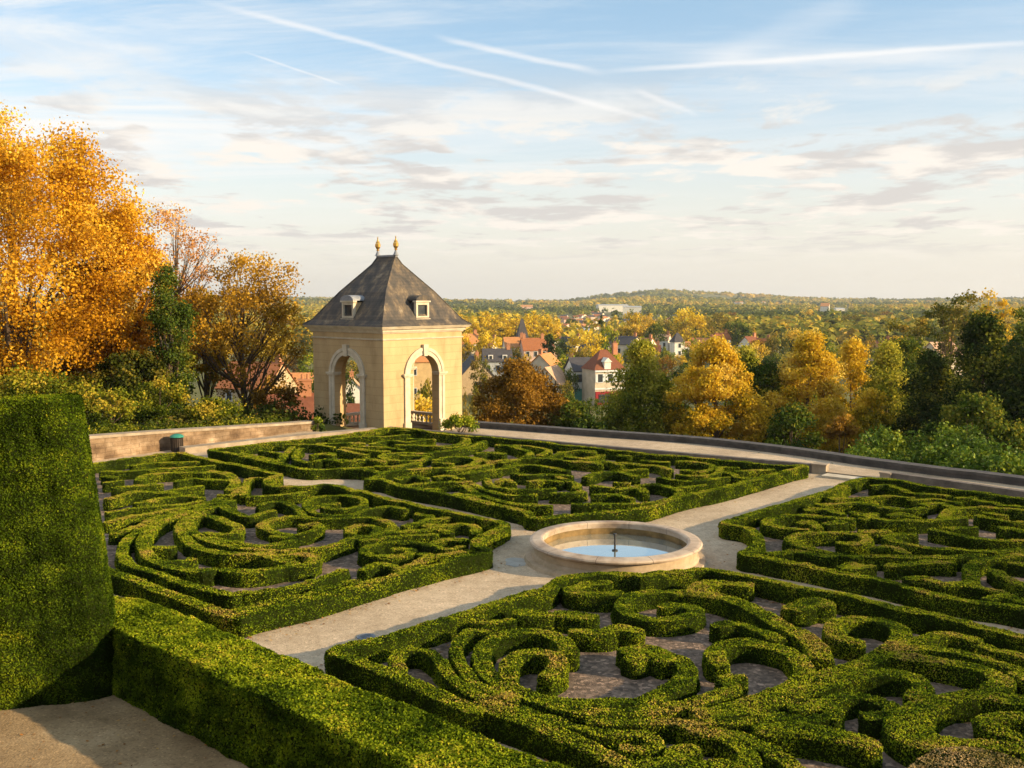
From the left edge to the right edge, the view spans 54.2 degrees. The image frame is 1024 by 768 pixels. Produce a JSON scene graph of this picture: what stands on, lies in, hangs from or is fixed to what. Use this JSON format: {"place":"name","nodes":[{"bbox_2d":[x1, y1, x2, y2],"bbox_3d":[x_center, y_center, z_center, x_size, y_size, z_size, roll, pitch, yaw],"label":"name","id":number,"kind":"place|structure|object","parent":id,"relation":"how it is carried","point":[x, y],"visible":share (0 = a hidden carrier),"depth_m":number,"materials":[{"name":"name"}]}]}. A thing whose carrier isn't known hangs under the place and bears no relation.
{"place":"outdoors","nodes":[
{"label":"outdoors","id":0,"kind":"place"},
{"bbox_2d":[0,695,247,767],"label":"earth walk","id":1,"kind":"structure","parent":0,"point":[69,733],"depth_m":13.59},
{"bbox_2d":[0,393,116,710],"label":"clipped yew hedge","id":2,"kind":"object","parent":1,"relation":"on","point":[58,613],"visible":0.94,"depth_m":14.68,"materials":[{"name":"green plant"}]},
{"bbox_2d":[1,293,984,434],"bbox_3d":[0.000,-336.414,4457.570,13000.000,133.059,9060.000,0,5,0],"label":"valley ground","id":3,"kind":"structure","parent":0,"point":[329,427],"depth_m":246.06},
{"bbox_2d":[0,360,112,419],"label":"green tree","id":4,"kind":"object","parent":3,"relation":"on","point":[19,385],"visible":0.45,"depth_m":44.85,"materials":[{"name":"green plant"}]},
{"bbox_2d":[0,102,178,417],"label":"plane tree","id":5,"kind":"object","parent":3,"relation":"on","point":[18,208],"visible":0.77,"depth_m":46.90,"materials":[{"name":"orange plant"}]},
{"bbox_2d":[52,202,176,416],"bbox_3d":[-19.824,-3.240,50.962,6.002,12.131,5.932,0,5,0],"label":"plane tree","id":6,"kind":"object","parent":3,"relation":"on","point":[140,258],"visible":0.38,"depth_m":49.73,"materials":[{"name":"orange plant"}]},
{"bbox_2d":[86,386,142,431],"bbox_3d":[-16.812,1.491,41.846,2.268,2.860,2.419,-4,6,-41],"label":"green shrub","id":7,"kind":"object","parent":3,"relation":"on","point":[122,407],"visible":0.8,"depth_m":41.48,"materials":[{"name":"green plant"}]},
{"bbox_2d":[82,348,175,427],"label":"green tree","id":8,"kind":"object","parent":3,"relation":"on","point":[121,371],"visible":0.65,"depth_m":47.45,"materials":[{"name":"green plant"}]},
{"bbox_2d":[123,375,193,427],"bbox_3d":[-15.847,1.112,44.843,2.652,3.101,2.737,2,5,21],"label":"green shrub","id":9,"kind":"object","parent":3,"relation":"on","point":[154,412],"visible":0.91,"depth_m":44.50,"materials":[{"name":"green plant"}]},
{"bbox_2d":[140,262,201,416],"bbox_3d":[-16.679,-1.684,49.098,3.161,8.569,3.184,0,5,0],"label":"ivy clad tree","id":10,"kind":"object","parent":3,"relation":"on","point":[167,318],"visible":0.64,"depth_m":48.70,"materials":[{"name":"green plant"}]},
{"bbox_2d":[125,202,233,344],"bbox_3d":[-18.172,-3.091,53.738,6.401,13.151,5.572,5,7,44],"label":"red leaved tree","id":11,"kind":"object","parent":3,"relation":"on","point":[175,258],"visible":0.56,"depth_m":53.37,"materials":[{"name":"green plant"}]},
{"bbox_2d":[89,420,315,460],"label":"garden wall","id":12,"kind":"structure","parent":3,"relation":"on","point":[112,445],"depth_m":39.83,"materials":[{"name":"stone"}]},
{"bbox_2d":[88,413,288,433],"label":"wall top weeds","id":13,"kind":"object","parent":12,"relation":"on","point":[160,426],"depth_m":40.81,"materials":[{"name":"green plant"}]},
{"bbox_2d":[182,290,235,400],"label":"golden tree","id":14,"kind":"object","parent":3,"relation":"on","point":[207,382],"visible":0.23,"depth_m":54.55,"materials":[{"name":"orange plant"}]},
{"bbox_2d":[177,395,248,423],"bbox_3d":[-13.800,1.580,46.196,3.071,2.142,3.450,0,5,0],"label":"green shrub","id":15,"kind":"object","parent":3,"relation":"on","point":[216,407],"visible":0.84,"depth_m":45.89,"materials":[{"name":"green plant"}]},
{"bbox_2d":[173,248,312,411],"bbox_3d":[-14.249,-2.376,53.109,7.524,9.378,7.574,-3,6,-31],"label":"spreading tree","id":16,"kind":"object","parent":3,"relation":"on","point":[236,301],"visible":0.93,"depth_m":52.06,"materials":[{"name":"orange plant"}]},
{"bbox_2d":[214,355,297,414],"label":"town house","id":17,"kind":"structure","parent":3,"relation":"on","point":[275,368],"depth_m":161.92,"materials":[{"name":"stone"}]},
{"bbox_2d":[249,377,311,420],"bbox_3d":[-12.032,1.601,52.432,3.084,4.027,3.640,2,5,21],"label":"brown shrub","id":18,"kind":"object","parent":3,"relation":"on","point":[288,396],"visible":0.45,"depth_m":51.89,"materials":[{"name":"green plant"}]},
{"bbox_2d":[267,374,313,420],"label":"town house","id":19,"kind":"structure","parent":3,"relation":"on","point":[308,402],"depth_m":74.53,"materials":[{"name":"stone"}]},
{"bbox_2d":[292,332,312,357],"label":"autumn tree","id":20,"kind":"object","parent":3,"relation":"on","point":[310,346],"visible":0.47,"depth_m":323.43,"materials":[{"name":"green plant"}]},
{"bbox_2d":[295,351,313,372],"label":"autumn tree","id":21,"kind":"object","parent":3,"relation":"on","point":[307,361],"visible":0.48,"depth_m":238.07,"materials":[{"name":"green plant"}]},
{"bbox_2d":[345,373,356,402],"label":"garden tree","id":22,"kind":"object","parent":3,"relation":"on","point":[351,399],"visible":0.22,"depth_m":149.96,"materials":[{"name":"green plant"}]},
{"bbox_2d":[345,360,359,383],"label":"autumn tree","id":23,"kind":"object","parent":3,"relation":"on","point":[355,370],"visible":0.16,"depth_m":203.77,"materials":[{"name":"green plant"}]},
{"bbox_2d":[346,369,359,402],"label":"town house","id":24,"kind":"structure","parent":3,"relation":"on","point":[356,394],"depth_m":174.27,"materials":[{"name":"paint"}]},
{"bbox_2d":[346,403,359,422],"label":"town house","id":25,"kind":"structure","parent":3,"relation":"on","point":[352,407],"depth_m":146.59,"materials":[{"name":"red tile"}]},
{"bbox_2d":[302,236,471,430],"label":"garden pavilion","id":26,"kind":"structure","parent":3,"relation":"on","point":[384,322],"depth_m":47.98,"materials":[{"name":"paint"}]},
{"bbox_2d":[414,356,431,401],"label":"town house","id":27,"kind":"structure","parent":3,"relation":"on","point":[423,372],"depth_m":189.96,"materials":[{"name":"paint"}]},
{"bbox_2d":[414,393,431,421],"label":"garden tree","id":28,"kind":"object","parent":3,"relation":"on","point":[425,405],"visible":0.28,"depth_m":74.72,"materials":[{"name":"yellow plant"}]},
{"bbox_2d":[414,378,431,421],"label":"garden tree","id":29,"kind":"object","parent":3,"relation":"on","point":[425,392],"visible":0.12,"depth_m":89.98,"materials":[{"name":"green plant"}]},
{"bbox_2d":[462,332,472,361],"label":"garden tree","id":30,"kind":"object","parent":3,"relation":"on","point":[466,340],"visible":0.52,"depth_m":298.90,"materials":[{"name":"yellow plant"}]},
{"bbox_2d":[462,329,479,363],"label":"town house","id":31,"kind":"structure","parent":3,"relation":"on","point":[473,338],"depth_m":302.39,"materials":[{"name":"orange tile"}]},
{"bbox_2d":[462,386,481,418],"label":"garden tree","id":32,"kind":"object","parent":3,"relation":"on","point":[472,406],"visible":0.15,"depth_m":120.14,"materials":[{"name":"green plant"}]},
{"bbox_2d":[462,350,494,394],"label":"stone cottage","id":33,"kind":"structure","parent":3,"relation":"on","point":[467,382],"depth_m":207.60,"materials":[{"name":"stone"}]},
{"bbox_2d":[469,355,488,393],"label":"garden tree","id":34,"kind":"object","parent":3,"relation":"on","point":[481,375],"visible":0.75,"depth_m":199.65,"materials":[{"name":"green plant"}]},
{"bbox_2d":[470,331,501,356],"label":"golden tree","id":35,"kind":"object","parent":3,"relation":"on","point":[485,340],"visible":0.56,"depth_m":263.82,"materials":[{"name":"yellow plant"}]},
{"bbox_2d":[481,343,512,375],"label":"town house","id":36,"kind":"structure","parent":3,"relation":"on","point":[494,357],"depth_m":255.89,"materials":[{"name":"stone"}]},
{"bbox_2d":[489,315,504,345],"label":"poplar tree","id":37,"kind":"object","parent":3,"relation":"on","point":[497,324],"visible":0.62,"depth_m":358.91,"materials":[{"name":"yellow plant"}]},
{"bbox_2d":[500,312,515,339],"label":"poplar tree","id":38,"kind":"object","parent":3,"relation":"on","point":[507,329],"visible":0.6,"depth_m":370.72,"materials":[{"name":"yellow plant"}]},
{"bbox_2d":[0,288,1023,345],"bbox_3d":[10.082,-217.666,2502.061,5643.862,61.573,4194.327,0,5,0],"label":"distant woods","id":39,"kind":"object","parent":3,"relation":"on","point":[755,314],"visible":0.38,"depth_m":1177.91,"materials":[{"name":"green plant"}]},
{"bbox_2d":[501,332,523,354],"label":"town house","id":40,"kind":"structure","parent":3,"relation":"on","point":[514,342],"depth_m":293.91,"materials":[{"name":"orange tile"}]},
{"bbox_2d":[86,396,944,466],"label":"undergrowth","id":41,"kind":"object","parent":3,"relation":"on","point":[265,412],"visible":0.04,"depth_m":48.27,"materials":[{"name":"green plant"}]},
{"bbox_2d":[472,356,569,425],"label":"brown tree","id":42,"kind":"object","parent":3,"relation":"on","point":[522,387],"visible":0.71,"depth_m":61.03,"materials":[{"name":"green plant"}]},
{"bbox_2d":[525,310,540,337],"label":"poplar tree","id":43,"kind":"object","parent":3,"relation":"on","point":[534,324],"visible":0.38,"depth_m":370.71,"materials":[{"name":"yellow plant"}]},
{"bbox_2d":[519,333,547,361],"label":"town house","id":44,"kind":"structure","parent":3,"relation":"on","point":[529,346],"depth_m":289.48,"materials":[{"name":"orange tile"}]},
{"bbox_2d":[531,347,560,372],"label":"town house","id":45,"kind":"structure","parent":3,"relation":"on","point":[542,359],"depth_m":220.26,"materials":[{"name":"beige tile"}]},
{"bbox_2d":[539,313,556,343],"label":"poplar tree","id":46,"kind":"object","parent":3,"relation":"on","point":[544,324],"visible":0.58,"depth_m":358.95,"materials":[{"name":"yellow plant"}]},
{"bbox_2d":[540,334,557,356],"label":"tree","id":47,"kind":"object","parent":3,"relation":"on","point":[549,346],"visible":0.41,"depth_m":261.45,"materials":[{"name":"green plant"}]},
{"bbox_2d":[539,365,569,395],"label":"half timbered house","id":48,"kind":"structure","parent":3,"relation":"on","point":[556,374],"depth_m":189.17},
{"bbox_2d":[552,336,570,357],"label":"green tree","id":49,"kind":"object","parent":3,"relation":"on","point":[562,345],"visible":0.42,"depth_m":300.27,"materials":[{"name":"green plant"}]},
{"bbox_2d":[563,367,579,394],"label":"garden tree","id":50,"kind":"object","parent":3,"relation":"on","point":[570,378],"visible":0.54,"depth_m":189.95,"materials":[{"name":"green plant"}]},
{"bbox_2d":[545,398,607,429],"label":"green tree","id":51,"kind":"object","parent":3,"relation":"on","point":[576,416],"visible":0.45,"depth_m":59.84,"materials":[{"name":"green plant"}]},
{"bbox_2d":[563,357,590,400],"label":"town house","id":52,"kind":"structure","parent":3,"relation":"on","point":[576,363],"depth_m":192.39,"materials":[{"name":"stone"}]},
{"bbox_2d":[566,329,606,357],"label":"linden tree","id":53,"kind":"object","parent":3,"relation":"on","point":[581,340],"visible":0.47,"depth_m":259.64,"materials":[{"name":"yellow plant"}]},
{"bbox_2d":[582,397,600,423],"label":"garden tree","id":54,"kind":"object","parent":3,"relation":"on","point":[590,411],"visible":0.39,"depth_m":150.76,"materials":[{"name":"green plant"}]},
{"bbox_2d":[581,341,625,405],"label":"corner house","id":55,"kind":"structure","parent":3,"relation":"on","point":[597,365],"depth_m":186.66,"materials":[{"name":"paint"}]},
{"bbox_2d":[599,325,619,352],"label":"green tree","id":56,"kind":"object","parent":3,"relation":"on","point":[615,333],"visible":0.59,"depth_m":295.74,"materials":[{"name":"green plant"}]},
{"bbox_2d":[596,304,627,311],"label":"distant house","id":57,"kind":"structure","parent":3,"relation":"on","point":[618,307],"depth_m":1371.34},
{"bbox_2d":[610,332,638,358],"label":"manor house","id":58,"kind":"structure","parent":3,"relation":"on","point":[624,341],"depth_m":332.59,"materials":[{"name":"stone"}]},
{"bbox_2d":[618,310,645,336],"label":"golden tree","id":59,"kind":"object","parent":3,"relation":"on","point":[635,319],"visible":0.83,"depth_m":417.37,"materials":[{"name":"yellow plant"}]},
{"bbox_2d":[591,336,689,433],"bbox_3d":[7.960,1.688,62.310,8.967,9.357,6.814,0,5,0],"label":"green tree","id":60,"kind":"object","parent":3,"relation":"on","point":[641,384],"visible":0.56,"depth_m":61.38,"materials":[{"name":"green plant"}]},
{"bbox_2d":[638,312,656,329],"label":"garden tree","id":61,"kind":"object","parent":3,"relation":"on","point":[648,320],"visible":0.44,"depth_m":438.09,"materials":[{"name":"yellow plant"}]},
{"bbox_2d":[643,321,667,343],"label":"garden tree","id":62,"kind":"object","parent":3,"relation":"on","point":[654,331],"visible":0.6,"depth_m":359.11,"materials":[{"name":"green plant"}]},
{"bbox_2d":[656,355,676,379],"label":"garden tree","id":63,"kind":"object","parent":3,"relation":"on","point":[668,363],"visible":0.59,"depth_m":219.69,"materials":[{"name":"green plant"}]},
{"bbox_2d":[669,333,684,355],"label":"white tower","id":64,"kind":"structure","parent":3,"relation":"on","point":[676,346],"depth_m":339.62,"materials":[{"name":"paint"}]},
{"bbox_2d":[670,306,711,340],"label":"golden tree","id":65,"kind":"object","parent":3,"relation":"on","point":[695,320],"visible":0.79,"depth_m":376.79,"materials":[{"name":"yellow plant"}]},
{"bbox_2d":[700,312,729,337],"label":"garden tree","id":66,"kind":"object","parent":3,"relation":"on","point":[722,319],"visible":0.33,"depth_m":419.60,"materials":[{"name":"green plant"}]},
{"bbox_2d":[660,334,776,441],"bbox_3d":[12.241,1.909,60.483,6.372,9.882,6.556,-1,5,-14],"label":"golden tree","id":67,"kind":"object","parent":3,"relation":"on","point":[712,384],"visible":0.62,"depth_m":59.09,"materials":[{"name":"yellow plant"}]},
{"bbox_2d":[720,318,753,347],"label":"garden tree","id":68,"kind":"object","parent":3,"relation":"on","point":[736,337],"visible":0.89,"depth_m":377.66,"materials":[{"name":"green plant"}]},
{"bbox_2d":[455,421,1023,485],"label":"terrace parapet","id":69,"kind":"structure","parent":3,"relation":"on","point":[994,477],"depth_m":37.99,"materials":[{"name":"stone"}]},
{"bbox_2d":[719,342,763,438],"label":"green tree","id":70,"kind":"object","parent":3,"relation":"on","point":[747,354],"visible":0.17,"depth_m":69.57,"materials":[{"name":"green plant"}]},
{"bbox_2d":[749,340,769,364],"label":"garden tree","id":71,"kind":"object","parent":3,"relation":"on","point":[762,347],"visible":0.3,"depth_m":260.83,"materials":[{"name":"yellow plant"}]},
{"bbox_2d":[725,359,805,444],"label":"green tree","id":72,"kind":"object","parent":3,"relation":"on","point":[765,377],"visible":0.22,"depth_m":63.52,"materials":[{"name":"green plant"}]},
{"bbox_2d":[762,333,790,363],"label":"garden tree","id":73,"kind":"object","parent":3,"relation":"on","point":[772,340],"visible":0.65,"depth_m":278.82,"materials":[{"name":"green plant"}]},
{"bbox_2d":[762,400,828,449],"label":"green tree","id":74,"kind":"object","parent":3,"relation":"on","point":[785,425],"visible":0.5,"depth_m":55.17,"materials":[{"name":"green plant"}]},
{"bbox_2d":[760,328,858,451],"bbox_3d":[18.732,2.591,63.467,7.158,12.282,6.939,0,5,0],"label":"golden tree","id":75,"kind":"object","parent":3,"relation":"on","point":[809,356],"visible":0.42,"depth_m":62.03,"materials":[{"name":"yellow plant"}]},
{"bbox_2d":[820,412,871,453],"bbox_3d":[17.272,4.036,52.433,3.383,5.168,3.111,-2,6,-27],"label":"russet bush","id":76,"kind":"object","parent":3,"relation":"on","point":[838,428],"visible":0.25,"depth_m":52.37,"materials":[{"name":"brown plant"}]},
{"bbox_2d":[816,335,882,428],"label":"golden tree","id":77,"kind":"object","parent":3,"relation":"on","point":[851,353],"visible":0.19,"depth_m":67.68,"materials":[{"name":"yellow plant"}]},
{"bbox_2d":[852,335,875,370],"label":"garden tree","id":78,"kind":"object","parent":3,"relation":"on","point":[869,338],"visible":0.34,"depth_m":258.48,"materials":[{"name":"yellow plant"}]},
{"bbox_2d":[845,387,900,448],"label":"golden tree","id":79,"kind":"object","parent":3,"relation":"on","point":[865,411],"visible":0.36,"depth_m":57.96,"materials":[{"name":"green plant"}]},
{"bbox_2d":[845,338,913,449],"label":"olive tree","id":80,"kind":"object","parent":3,"relation":"on","point":[888,354],"visible":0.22,"depth_m":63.59,"materials":[{"name":"green plant"}]},
{"bbox_2d":[873,335,933,415],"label":"green tree","id":81,"kind":"object","parent":3,"relation":"on","point":[910,346],"visible":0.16,"depth_m":79.30,"materials":[{"name":"green plant"}]},
{"bbox_2d":[880,316,942,408],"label":"airy tree","id":82,"kind":"object","parent":3,"relation":"on","point":[919,331],"visible":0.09,"depth_m":104.88,"materials":[{"name":"green plant"}]},
{"bbox_2d":[882,348,959,457],"bbox_3d":[24.960,3.649,60.755,6.146,11.770,6.556,-2,5,-24],"label":"tree","id":83,"kind":"object","parent":3,"relation":"on","point":[934,371],"visible":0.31,"depth_m":59.61,"materials":[{"name":"green plant"}]},
{"bbox_2d":[843,421,1023,475],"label":"laurel hedge","id":84,"kind":"object","parent":3,"relation":"on","point":[971,452],"visible":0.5,"depth_m":38.07,"materials":[{"name":"green plant"}]},
{"bbox_2d":[917,289,987,400],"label":"airy tree","id":85,"kind":"object","parent":3,"relation":"on","point":[953,313],"visible":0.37,"depth_m":111.56,"materials":[{"name":"green plant"}]},
{"bbox_2d":[907,305,1023,458],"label":"tree","id":86,"kind":"object","parent":3,"relation":"on","point":[984,346],"visible":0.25,"depth_m":56.48,"materials":[{"name":"green plant"}]},
{"bbox_2d":[909,390,1023,463],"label":"green tree","id":87,"kind":"object","parent":3,"relation":"on","point":[974,408],"visible":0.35,"depth_m":49.42,"materials":[{"name":"green plant"}]},
{"bbox_2d":[961,287,1018,395],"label":"airy tree","id":88,"kind":"object","parent":3,"relation":"on","point":[1003,302],"visible":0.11,"depth_m":115.61,"materials":[{"name":"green plant"}]},
{"bbox_2d":[977,331,1023,436],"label":"tree","id":89,"kind":"object","parent":3,"relation":"on","point":[1014,410],"visible":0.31,"depth_m":54.46,"materials":[{"name":"green plant"}]},
{"bbox_2d":[986,306,1023,396],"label":"green tree","id":90,"kind":"object","parent":3,"relation":"on","point":[1016,340],"visible":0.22,"depth_m":89.20,"materials":[{"name":"green plant"}]},
{"bbox_2d":[0,0,1023,300],"label":"sky","id":91,"kind":"structure","parent":0,"point":[514,150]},
{"bbox_2d":[93,431,1023,760],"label":"gravel paths","id":92,"kind":"structure","parent":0,"point":[381,617],"depth_m":20.94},
{"bbox_2d":[170,434,183,451],"bbox_3d":[-13.150,2.293,39.241,0.540,0.700,0.540,4,6,35],"label":"litter bin","id":93,"kind":"object","parent":92,"relation":"on","point":[176,441],"visible":0.91,"depth_m":39.06,"materials":[{"name":"brown paint"}]},
{"bbox_2d":[179,427,377,453],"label":"stone kerb","id":94,"kind":"structure","parent":92,"relation":"on","point":[198,448],"depth_m":40.89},
{"bbox_2d":[92,452,510,637],"bbox_3d":[-8.533,3.477,27.175,18.915,0.454,9.244,5,7,44],"label":"hedge parterre","id":95,"kind":"object","parent":92,"relation":"on","point":[220,545],"visible":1,"depth_m":23.69,"materials":[{"name":"green plant"}]},
{"bbox_2d":[112,595,574,767],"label":"clipped hedge","id":96,"kind":"object","parent":92,"relation":"on","point":[248,703],"visible":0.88,"depth_m":12.90,"materials":[{"name":"green plant"}]},
{"bbox_2d":[207,427,808,530],"bbox_3d":[-0.767,2.771,35.371,18.408,0.465,12.324,5,7,43],"label":"hedge parterre","id":97,"kind":"object","parent":92,"relation":"on","point":[531,485],"visible":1,"depth_m":33.16,"materials":[{"name":"green plant"}]},
{"bbox_2d":[4,447,1017,766],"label":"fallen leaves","id":98,"kind":"object","parent":92,"relation":"on","point":[418,589],"visible":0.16,"depth_m":18.80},
{"bbox_2d":[505,558,525,566],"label":"puddle","id":99,"kind":"object","parent":92,"relation":"on","point":[515,562],"visible":0.94,"depth_m":22.74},
{"bbox_2d":[387,426,811,472],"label":"stone kerb","id":100,"kind":"structure","parent":92,"relation":"on","point":[722,457],"depth_m":37.31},
{"bbox_2d":[524,520,706,576],"bbox_3d":[2.370,3.864,23.036,4.180,0.850,4.180,0,5,0],"label":"pool basin","id":101,"kind":"object","parent":92,"relation":"on","point":[558,550],"visible":0.94,"depth_m":22.99,"materials":[{"name":"stone"}]},
{"bbox_2d":[324,567,1023,767],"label":"hedge parterre","id":102,"kind":"object","parent":92,"relation":"on","point":[698,667],"visible":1,"depth_m":15.48,"materials":[{"name":"green plant"}]},
{"bbox_2d":[811,462,829,473],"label":"stone block","id":103,"kind":"structure","parent":92,"relation":"on","point":[819,468],"depth_m":34.18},
{"bbox_2d":[821,472,866,479],"bbox_3d":[11.450,3.163,33.394,1.900,0.170,1.100,4,6,38],"label":"stone step","id":104,"kind":"object","parent":92,"relation":"on","point":[830,475],"visible":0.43,"depth_m":33.33,"materials":[{"name":"stone"}]},
{"bbox_2d":[718,477,1023,629],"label":"hedge parterre","id":105,"kind":"object","parent":92,"relation":"on","point":[953,552],"visible":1,"depth_m":23.53,"materials":[{"name":"green plant"}]},
{"bbox_2d":[891,472,1023,496],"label":"stone kerb","id":106,"kind":"structure","parent":92,"relation":"on","point":[945,483],"depth_m":31.05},
{"bbox_2d":[439,427,1023,489],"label":"terrace walk","id":107,"kind":"structure","parent":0,"point":[846,468],"depth_m":39.07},
{"bbox_2d":[437,412,479,432],"bbox_3d":[-2.346,2.001,43.859,1.906,1.534,1.652,0,5,0],"label":"green shrub","id":108,"kind":"object","parent":107,"relation":"on","point":[456,420],"visible":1,"depth_m":43.58,"materials":[{"name":"green plant"}]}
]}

